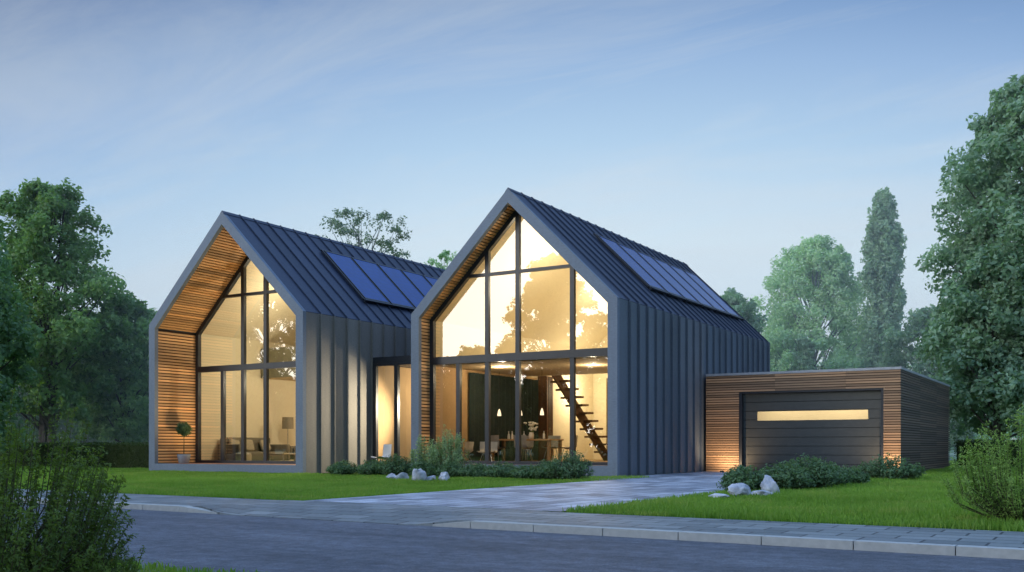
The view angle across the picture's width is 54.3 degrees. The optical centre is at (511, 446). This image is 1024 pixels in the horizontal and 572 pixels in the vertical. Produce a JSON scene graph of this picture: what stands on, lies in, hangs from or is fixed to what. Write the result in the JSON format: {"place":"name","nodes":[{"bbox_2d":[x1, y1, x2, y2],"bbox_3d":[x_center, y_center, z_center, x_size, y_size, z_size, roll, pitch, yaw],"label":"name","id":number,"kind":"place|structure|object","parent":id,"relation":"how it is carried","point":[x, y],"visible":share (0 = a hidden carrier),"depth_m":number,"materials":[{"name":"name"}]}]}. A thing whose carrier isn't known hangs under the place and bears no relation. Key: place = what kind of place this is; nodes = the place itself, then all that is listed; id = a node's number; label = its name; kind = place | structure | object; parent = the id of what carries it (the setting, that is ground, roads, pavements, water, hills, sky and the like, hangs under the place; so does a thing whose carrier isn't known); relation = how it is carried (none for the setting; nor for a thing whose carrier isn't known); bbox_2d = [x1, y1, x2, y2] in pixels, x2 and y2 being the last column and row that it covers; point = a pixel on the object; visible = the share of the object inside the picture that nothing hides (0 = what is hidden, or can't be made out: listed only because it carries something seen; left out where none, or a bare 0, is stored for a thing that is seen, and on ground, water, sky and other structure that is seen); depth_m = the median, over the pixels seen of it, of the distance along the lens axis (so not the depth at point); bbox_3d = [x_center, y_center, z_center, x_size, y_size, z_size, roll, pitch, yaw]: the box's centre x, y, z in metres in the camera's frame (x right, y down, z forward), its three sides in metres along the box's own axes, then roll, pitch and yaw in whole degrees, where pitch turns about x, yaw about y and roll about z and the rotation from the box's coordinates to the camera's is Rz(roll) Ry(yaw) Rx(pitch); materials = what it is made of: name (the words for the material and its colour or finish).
{"place":"outdoors","nodes":[
{"label":"outdoors","id":0,"kind":"place"},
{"bbox_2d":[149,211,444,473],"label":"gabled house","id":1,"kind":"structure","parent":0,"point":[259,329],"depth_m":32.61,"materials":[{"name":"metal"}]},
{"bbox_2d":[175,421,192,462],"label":"potted topiary","id":2,"kind":"object","parent":1,"relation":"on","point":[183,429],"visible":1,"depth_m":32.69,"materials":[{"name":"green plant"}]},
{"bbox_2d":[236,453,251,460],"bbox_3d":[-9.059,0.375,33.703,0.520,0.350,0.520,0,0,31],"label":"pouf","id":3,"kind":"object","parent":1,"relation":"on","point":[248,456],"visible":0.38,"depth_m":33.52,"materials":[{"name":"fabric"}]},
{"bbox_2d":[195,256,295,463],"bbox_3d":[-8.052,-3.153,32.281,6.130,7.407,0.160,0,0,31],"label":"window frame","id":4,"kind":"structure","parent":1,"relation":"in","point":[241,271],"depth_m":32.70,"materials":[{"name":"black metal"}]},
{"bbox_2d":[218,437,289,460],"bbox_3d":[-9.099,0.115,35.267,1.080,0.870,2.500,0,0,31],"label":"sofa","id":5,"kind":"object","parent":1,"relation":"on","point":[232,450],"visible":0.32,"depth_m":35.05,"materials":[{"name":"fabric"}]},
{"bbox_2d":[229,439,239,443],"bbox_3d":[-9.616,-0.040,34.620,0.239,0.443,0.476,0,0,31],"label":"cushion","id":6,"kind":"object","parent":5,"relation":"on","point":[232,441],"visible":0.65,"depth_m":34.55,"materials":[{"name":"fabric"}]},
{"bbox_2d":[246,440,254,450],"bbox_3d":[-9.281,-0.040,35.178,0.226,0.406,0.440,0,0,31],"label":"cushion","id":7,"kind":"object","parent":5,"relation":"on","point":[249,445],"visible":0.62,"depth_m":35.14,"materials":[{"name":"fabric"}]},
{"bbox_2d":[259,440,270,450],"bbox_3d":[-8.869,-0.040,35.863,0.239,0.443,0.476,0,0,31],"label":"cushion","id":8,"kind":"object","parent":5,"relation":"on","point":[261,443],"visible":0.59,"depth_m":35.68,"materials":[{"name":"fabric"}]},
{"bbox_2d":[269,453,295,460],"bbox_3d":[-7.746,0.390,34.722,0.800,0.320,1.400,0,0,31],"label":"coffee table","id":9,"kind":"object","parent":1,"relation":"on","point":[283,454],"visible":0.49,"depth_m":34.14,"materials":[{"name":"wood"}]},
{"bbox_2d":[282,417,293,428],"bbox_3d":[-8.208,-0.260,36.575,0.420,1.620,0.420,0,0,31],"label":"floor lamp","id":10,"kind":"object","parent":1,"relation":"on","point":[287,422],"visible":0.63,"depth_m":36.40,"materials":[{"name":"fabric"}]},
{"bbox_2d":[290,446,295,459],"bbox_3d":[-7.470,0.150,36.609,1.130,0.660,0.920,0,0,31],"label":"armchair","id":11,"kind":"object","parent":1,"relation":"on","point":[291,456],"visible":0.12,"depth_m":36.45,"materials":[{"name":"fabric"}]},
{"bbox_2d":[0,465,648,500],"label":"grass","id":12,"kind":"structure","parent":0,"point":[238,484],"depth_m":20.79,"materials":[{"name":"green plant"}]},
{"bbox_2d":[0,0,1023,439],"label":"sky","id":13,"kind":"structure","parent":0,"point":[713,137],"materials":[{"name":"blue"}]},
{"bbox_2d":[2,503,1023,571],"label":"road","id":14,"kind":"structure","parent":0,"point":[216,542],"depth_m":8.24,"materials":[{"name":"grey asphalt"}]},
{"bbox_2d":[8,497,1023,559],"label":"kerb","id":15,"kind":"structure","parent":14,"relation":"on","point":[926,548],"depth_m":9.05,"materials":[{"name":"concrete"}]},
{"bbox_2d":[7,489,1023,547],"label":"sidewalk","id":16,"kind":"structure","parent":0,"point":[415,515],"depth_m":11.10,"materials":[{"name":"grey concrete"}]},
{"bbox_2d":[26,460,1023,531],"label":"lawn","id":17,"kind":"structure","parent":0,"point":[641,515],"depth_m":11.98,"materials":[{"name":"green plant"}]},
{"bbox_2d":[0,229,44,452],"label":"deciduous tree","id":18,"kind":"object","parent":17,"relation":"on","point":[11,327],"visible":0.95,"depth_m":38.24,"materials":[{"name":"green plant"}]},
{"bbox_2d":[0,283,62,442],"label":"deciduous tree","id":19,"kind":"object","parent":17,"relation":"on","point":[20,416],"visible":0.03,"depth_m":58.98,"materials":[{"name":"green plant"}]},
{"bbox_2d":[18,385,117,442],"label":"wood","id":20,"kind":"object","parent":17,"relation":"on","point":[58,433],"depth_m":73.79,"materials":[{"name":"green plant"}]},
{"bbox_2d":[0,177,137,442],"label":"deciduous tree","id":21,"kind":"object","parent":17,"relation":"on","point":[37,209],"visible":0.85,"depth_m":45.20,"materials":[{"name":"green plant"}]},
{"bbox_2d":[0,441,148,467],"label":"hedge","id":22,"kind":"object","parent":17,"relation":"on","point":[127,455],"visible":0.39,"depth_m":37.75,"materials":[{"name":"green plant"}]},
{"bbox_2d":[56,314,118,444],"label":"deciduous tree","id":23,"kind":"object","parent":17,"relation":"on","point":[63,427],"visible":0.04,"depth_m":62.88,"materials":[{"name":"green plant"}]},
{"bbox_2d":[60,288,156,444],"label":"deciduous tree","id":24,"kind":"object","parent":17,"relation":"on","point":[104,410],"visible":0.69,"depth_m":48.83,"materials":[{"name":"green plant"}]},
{"bbox_2d":[113,308,157,443],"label":"deciduous tree","id":25,"kind":"object","parent":17,"relation":"on","point":[140,369],"depth_m":56.80,"materials":[{"name":"green plant"}]},
{"bbox_2d":[325,459,357,474],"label":"shrub","id":26,"kind":"object","parent":17,"relation":"on","point":[342,467],"visible":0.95,"depth_m":27.48,"materials":[{"name":"green plant"}]},
{"bbox_2d":[315,207,412,258],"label":"deciduous tree","id":27,"kind":"object","parent":17,"relation":"on","point":[382,215],"visible":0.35,"depth_m":51.71,"materials":[{"name":"green plant"}]},
{"bbox_2d":[355,459,383,474],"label":"shrub","id":28,"kind":"object","parent":17,"relation":"on","point":[368,468],"visible":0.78,"depth_m":27.19,"materials":[{"name":"green plant"}]},
{"bbox_2d":[371,444,391,461],"bbox_3d":[-3.887,0.367,29.784,0.490,0.870,0.460,0,0,-39],"label":"shell chair","id":29,"kind":"object","parent":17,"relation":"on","point":[387,450],"visible":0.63,"depth_m":29.92,"materials":[{"name":"white plastic"}]},
{"bbox_2d":[386,473,395,478],"bbox_3d":[-2.871,0.755,23.909,0.285,0.244,0.254,0,0,-9],"label":"boulder","id":30,"kind":"object","parent":17,"relation":"on","point":[391,475],"visible":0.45,"depth_m":23.82,"materials":[{"name":"grey stone"}]},
{"bbox_2d":[373,355,410,461],"bbox_3d":[-2.197,-1.010,33.254,2.155,3.620,5.000,0,0,31],"label":"glazed link","id":31,"kind":"object","parent":17,"relation":"on","point":[392,400],"visible":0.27,"depth_m":32.08,"materials":[{"name":"glass"}]},
{"bbox_2d":[373,362,410,461],"bbox_3d":[-3.454,-0.907,31.163,2.155,3.415,0.120,0,0,31],"label":"window frame","id":32,"kind":"structure","parent":31,"relation":"in","point":[396,365],"depth_m":31.25,"materials":[{"name":"black metal"}]},
{"bbox_2d":[375,452,412,475],"bbox_3d":[-3.116,0.495,26.739,1.137,0.676,1.004,0,0,31],"label":"shrub","id":33,"kind":"object","parent":17,"relation":"on","point":[396,467],"visible":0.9,"depth_m":26.54,"materials":[{"name":"green plant"}]},
{"bbox_2d":[394,472,408,478],"bbox_3d":[-2.660,0.742,23.904,0.395,0.253,0.250,0,0,-28],"label":"boulder","id":34,"kind":"object","parent":17,"relation":"on","point":[403,475],"visible":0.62,"depth_m":23.80,"materials":[{"name":"grey stone"}]},
{"bbox_2d":[412,468,426,480],"bbox_3d":[-2.171,0.735,23.427,0.346,0.449,0.492,0,0,-10],"label":"boulder","id":35,"kind":"object","parent":17,"relation":"on","point":[419,474],"visible":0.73,"depth_m":23.23,"materials":[{"name":"grey stone"}]},
{"bbox_2d":[408,435,437,464],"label":"airy shrub","id":36,"kind":"object","parent":17,"relation":"on","point":[418,458],"visible":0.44,"depth_m":27.05,"materials":[{"name":"green plant"}]},
{"bbox_2d":[407,460,442,476],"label":"shrub","id":37,"kind":"object","parent":17,"relation":"on","point":[426,467],"visible":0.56,"depth_m":26.09,"materials":[{"name":"green plant"}]},
{"bbox_2d":[426,475,435,480],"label":"boulder","id":38,"kind":"object","parent":17,"relation":"on","point":[431,477],"visible":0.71,"depth_m":23.34,"materials":[{"name":"grey stone"}]},
{"bbox_2d":[424,250,456,268],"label":"deciduous tree","id":39,"kind":"object","parent":17,"relation":"on","point":[445,254],"visible":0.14,"depth_m":53.72,"materials":[{"name":"green plant"}]},
{"bbox_2d":[438,472,449,480],"bbox_3d":[-1.604,0.736,23.370,0.276,0.293,0.298,0,0,6],"label":"boulder","id":40,"kind":"object","parent":17,"relation":"on","point":[444,475],"visible":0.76,"depth_m":23.30,"materials":[{"name":"grey stone"}]},
{"bbox_2d":[426,424,469,467],"bbox_3d":[-1.714,0.111,26.426,1.233,1.418,1.075,0,0,31],"label":"airy shrub","id":41,"kind":"object","parent":17,"relation":"on","point":[456,453],"visible":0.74,"depth_m":26.30,"materials":[{"name":"green plant"}]},
{"bbox_2d":[432,459,465,476],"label":"shrub","id":42,"kind":"object","parent":17,"relation":"on","point":[451,469],"visible":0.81,"depth_m":25.61,"materials":[{"name":"green plant"}]},
{"bbox_2d":[457,462,487,476],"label":"shrub","id":43,"kind":"object","parent":17,"relation":"on","point":[474,470],"visible":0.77,"depth_m":25.20,"materials":[{"name":"green plant"}]},
{"bbox_2d":[483,460,514,478],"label":"shrub","id":44,"kind":"object","parent":17,"relation":"on","point":[500,470],"visible":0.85,"depth_m":24.74,"materials":[{"name":"green plant"}]},
{"bbox_2d":[507,463,538,478],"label":"shrub","id":45,"kind":"object","parent":17,"relation":"on","point":[523,471],"visible":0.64,"depth_m":24.30,"materials":[{"name":"green plant"}]},
{"bbox_2d":[530,459,556,479],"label":"shrub","id":46,"kind":"object","parent":17,"relation":"on","point":[540,473],"visible":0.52,"depth_m":24.01,"materials":[{"name":"green plant"}]},
{"bbox_2d":[543,450,595,479],"bbox_3d":[1.340,0.445,23.557,1.331,0.748,1.162,0,0,31],"label":"shrub","id":47,"kind":"object","parent":17,"relation":"on","point":[577,468],"visible":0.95,"depth_m":23.38,"materials":[{"name":"green plant"}]},
{"bbox_2d":[708,493,729,497],"bbox_3d":[3.189,0.774,15.486,0.245,0.105,0.442,0,0,-21],"label":"boulder","id":48,"kind":"object","parent":17,"relation":"on","point":[718,494],"visible":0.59,"depth_m":15.33,"materials":[{"name":"grey stone"}]},
{"bbox_2d":[728,483,750,495],"bbox_3d":[3.652,0.731,15.983,0.303,0.298,0.416,0,0,44],"label":"boulder","id":49,"kind":"object","parent":17,"relation":"on","point":[739,488],"visible":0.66,"depth_m":15.87,"materials":[{"name":"grey stone"}]},
{"bbox_2d":[716,465,764,490],"bbox_3d":[3.992,0.565,17.118,0.905,0.531,0.934,0,0,-5],"label":"shrub","id":50,"kind":"object","parent":17,"relation":"on","point":[746,475],"visible":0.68,"depth_m":16.94,"materials":[{"name":"green plant"}]},
{"bbox_2d":[720,287,770,371],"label":"deciduous tree","id":51,"kind":"object","parent":17,"relation":"on","point":[739,304],"visible":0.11,"depth_m":61.15,"materials":[{"name":"green plant"}]},
{"bbox_2d":[751,490,773,494],"bbox_3d":[3.988,0.749,15.952,0.383,0.116,0.334,0,0,-15],"label":"boulder","id":52,"kind":"object","parent":17,"relation":"on","point":[764,492],"visible":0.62,"depth_m":15.81,"materials":[{"name":"grey stone"}]},
{"bbox_2d":[760,475,779,493],"bbox_3d":[4.232,0.688,16.417,0.337,0.441,0.299,0,0,-2],"label":"boulder","id":53,"kind":"object","parent":17,"relation":"on","point":[768,483],"visible":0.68,"depth_m":16.32,"materials":[{"name":"grey stone"}]},
{"bbox_2d":[759,459,816,489],"bbox_3d":[4.873,0.529,17.950,1.183,0.600,1.078,0,0,31],"label":"shrub","id":54,"kind":"object","parent":17,"relation":"on","point":[781,475],"visible":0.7,"depth_m":17.67,"materials":[{"name":"green plant"}]},
{"bbox_2d":[785,453,840,488],"bbox_3d":[5.578,0.472,18.932,1.257,0.707,1.144,0,0,31],"label":"shrub","id":55,"kind":"object","parent":17,"relation":"on","point":[817,467],"visible":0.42,"depth_m":18.70,"materials":[{"name":"green plant"}]},
{"bbox_2d":[812,460,854,484],"bbox_3d":[6.182,0.534,19.988,1.234,0.577,1.124,0,0,31],"label":"shrub","id":56,"kind":"object","parent":17,"relation":"on","point":[844,477],"visible":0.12,"depth_m":19.75,"materials":[{"name":"green plant"}]},
{"bbox_2d":[828,465,871,484],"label":"shrub","id":57,"kind":"object","parent":17,"relation":"on","point":[860,476],"visible":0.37,"depth_m":20.77,"materials":[{"name":"green plant"}]},
{"bbox_2d":[853,452,926,479],"bbox_3d":[8.976,0.484,23.851,1.729,0.700,1.245,0,0,31],"label":"shrub","id":58,"kind":"object","parent":17,"relation":"on","point":[891,470],"visible":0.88,"depth_m":23.59,"materials":[{"name":"green plant"}]},
{"bbox_2d":[910,240,1023,440],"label":"deciduous tree","id":59,"kind":"object","parent":17,"relation":"on","point":[974,307],"visible":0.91,"depth_m":40.26,"materials":[{"name":"green plant"}]},
{"bbox_2d":[913,74,1023,423],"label":"deciduous tree","id":60,"kind":"object","parent":17,"relation":"on","point":[977,179],"visible":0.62,"depth_m":42.32,"materials":[{"name":"green plant"}]},
{"bbox_2d":[939,404,1023,521],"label":"feathery bush","id":61,"kind":"object","parent":17,"relation":"on","point":[1004,503],"visible":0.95,"depth_m":10.25,"materials":[{"name":"green plant"}]},
{"bbox_2d":[954,439,1023,467],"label":"hedge","id":62,"kind":"object","parent":17,"relation":"on","point":[960,443],"visible":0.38,"depth_m":37.47,"materials":[{"name":"green plant"}]},
{"bbox_2d":[305,472,762,510],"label":"driveway","id":63,"kind":"structure","parent":0,"point":[551,497],"depth_m":16.48,"materials":[{"name":"grey concrete"}]},
{"bbox_2d":[551,375,607,460],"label":"staircase","id":64,"kind":"structure","parent":0,"point":[583,420],"depth_m":35.47,"materials":[{"name":"brown wood"}]},
{"bbox_2d":[411,188,769,476],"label":"gabled house","id":65,"kind":"structure","parent":0,"point":[526,298],"depth_m":30.31,"materials":[{"name":"metal"}]},
{"bbox_2d":[462,442,473,460],"bbox_3d":[-1.468,0.185,30.308,0.490,0.661,0.550,0,0,26],"label":"shell chair","id":66,"kind":"object","parent":65,"relation":"on","point":[469,447],"visible":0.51,"depth_m":30.18,"materials":[{"name":"plastic"}]},
{"bbox_2d":[477,442,497,460],"bbox_3d":[-0.751,0.185,30.349,0.550,0.661,0.490,0,0,11],"label":"shell chair","id":67,"kind":"object","parent":65,"relation":"on","point":[493,447],"visible":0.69,"depth_m":30.53,"materials":[{"name":"white plastic"}]},
{"bbox_2d":[491,435,505,460],"bbox_3d":[-0.505,0.079,31.823,0.460,0.870,0.490,0,0,31],"label":"shell chair","id":68,"kind":"object","parent":65,"relation":"on","point":[494,438],"visible":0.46,"depth_m":31.59,"materials":[{"name":"plastic"}]},
{"bbox_2d":[430,210,607,464],"bbox_3d":[0.206,-3.159,28.462,6.160,7.338,0.160,0,0,31],"label":"window frame","id":69,"kind":"structure","parent":65,"relation":"in","point":[574,353],"depth_m":28.62,"materials":[{"name":"black metal"}]},
{"bbox_2d":[514,435,532,460],"bbox_3d":[0.352,0.079,31.308,0.460,0.870,0.490,0,0,31],"label":"shell chair","id":70,"kind":"object","parent":65,"relation":"on","point":[523,442],"visible":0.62,"depth_m":31.08,"materials":[{"name":"grey plastic"}]},
{"bbox_2d":[491,439,563,461],"bbox_3d":[0.441,0.137,32.136,2.300,0.750,0.900,0,0,31],"label":"dining table","id":71,"kind":"object","parent":65,"relation":"on","point":[548,447],"visible":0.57,"depth_m":31.84,"materials":[{"name":"brown wood"}]},
{"bbox_2d":[524,422,537,438],"bbox_3d":[0.622,-0.518,32.170,0.474,0.561,0.291,0,0,20],"label":"flower vase","id":72,"kind":"object","parent":71,"relation":"on","point":[531,433],"visible":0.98,"depth_m":32.08,"materials":[{"name":"beige ceramic"}]},
{"bbox_2d":[522,436,533,460],"bbox_3d":[0.427,0.079,33.083,0.460,0.870,0.490,0,0,31],"label":"shell chair","id":73,"kind":"object","parent":65,"relation":"on","point":[530,443],"visible":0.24,"depth_m":33.20,"materials":[{"name":"plastic"}]},
{"bbox_2d":[542,436,560,458],"bbox_3d":[1.284,0.079,32.568,0.460,0.870,0.490,0,0,31],"label":"shell chair","id":74,"kind":"object","parent":65,"relation":"on","point":[554,444],"visible":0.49,"depth_m":32.71,"materials":[{"name":"plastic"}]},
{"bbox_2d":[558,435,577,454],"bbox_3d":[1.774,0.079,31.335,0.490,0.870,0.460,0,0,31],"label":"shell chair","id":75,"kind":"object","parent":65,"relation":"on","point":[567,448],"visible":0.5,"depth_m":31.28,"materials":[{"name":"metal"}]},
{"bbox_2d":[786,336,816,370],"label":"conifer tree","id":76,"kind":"object","parent":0,"point":[804,347],"visible":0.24,"depth_m":61.68,"materials":[{"name":"green plant"}]},
{"bbox_2d":[706,367,949,473],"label":"garage","id":77,"kind":"structure","parent":0,"point":[850,418],"depth_m":30.50,"materials":[{"name":"brown wood"}]},
{"bbox_2d":[743,390,880,471],"bbox_3d":[9.004,-0.420,30.126,4.126,2.440,0.055,0,0,31],"label":"garage door","id":78,"kind":"structure","parent":77,"relation":"in","point":[844,442],"depth_m":30.07,"materials":[{"name":"grey metal"}]},
{"bbox_2d":[950,450,956,459],"bbox_3d":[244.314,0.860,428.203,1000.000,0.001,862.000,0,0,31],"label":"meadow","id":79,"kind":"structure","parent":0,"point":[952,455],"depth_m":85.88,"materials":[{"name":"green plant"}]},
{"bbox_2d":[761,327,794,369],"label":"deciduous tree","id":80,"kind":"object","parent":79,"relation":"on","point":[790,347],"visible":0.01,"depth_m":71.15,"materials":[{"name":"green plant"}]},
{"bbox_2d":[747,234,876,371],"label":"deciduous tree","id":81,"kind":"object","parent":79,"relation":"on","point":[813,256],"visible":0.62,"depth_m":68.34,"materials":[{"name":"green plant"}]},
{"bbox_2d":[817,336,866,366],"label":"deciduous tree","id":82,"kind":"object","parent":79,"relation":"on","point":[833,351],"visible":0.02,"depth_m":74.17,"materials":[{"name":"green plant"}]},
{"bbox_2d":[856,186,906,367],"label":"poplar tree","id":83,"kind":"object","parent":79,"relation":"on","point":[884,266],"visible":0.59,"depth_m":65.41,"materials":[{"name":"green plant"}]},
{"bbox_2d":[816,364,1022,455],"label":"wood","id":84,"kind":"object","parent":79,"relation":"on","point":[978,435],"depth_m":87.29,"materials":[{"name":"green plant"}]},
{"bbox_2d":[877,304,982,452],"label":"deciduous tree","id":85,"kind":"object","parent":79,"relation":"on","point":[917,318],"visible":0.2,"depth_m":59.73,"materials":[{"name":"green plant"}]},
{"label":"verge","id":86,"kind":"structure","parent":0,"visible":0},
{"bbox_2d":[1,406,118,566],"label":"bush","id":87,"kind":"object","parent":86,"relation":"on","point":[38,481],"visible":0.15,"depth_m":6.48,"materials":[{"name":"green plant"}]},
{"bbox_2d":[0,378,135,571],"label":"bush","id":88,"kind":"object","parent":86,"relation":"on","point":[62,492],"visible":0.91,"depth_m":5.18,"materials":[{"name":"green plant"}]},
{"bbox_2d":[0,494,145,571],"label":"bush","id":89,"kind":"object","parent":86,"relation":"on","point":[101,567],"visible":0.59,"depth_m":5.18,"materials":[{"name":"green plant"}]},
{"bbox_2d":[4,547,257,571],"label":"grass","id":90,"kind":"structure","parent":86,"relation":"on","point":[159,568],"depth_m":6.36,"materials":[{"name":"green plant"}]}
]}

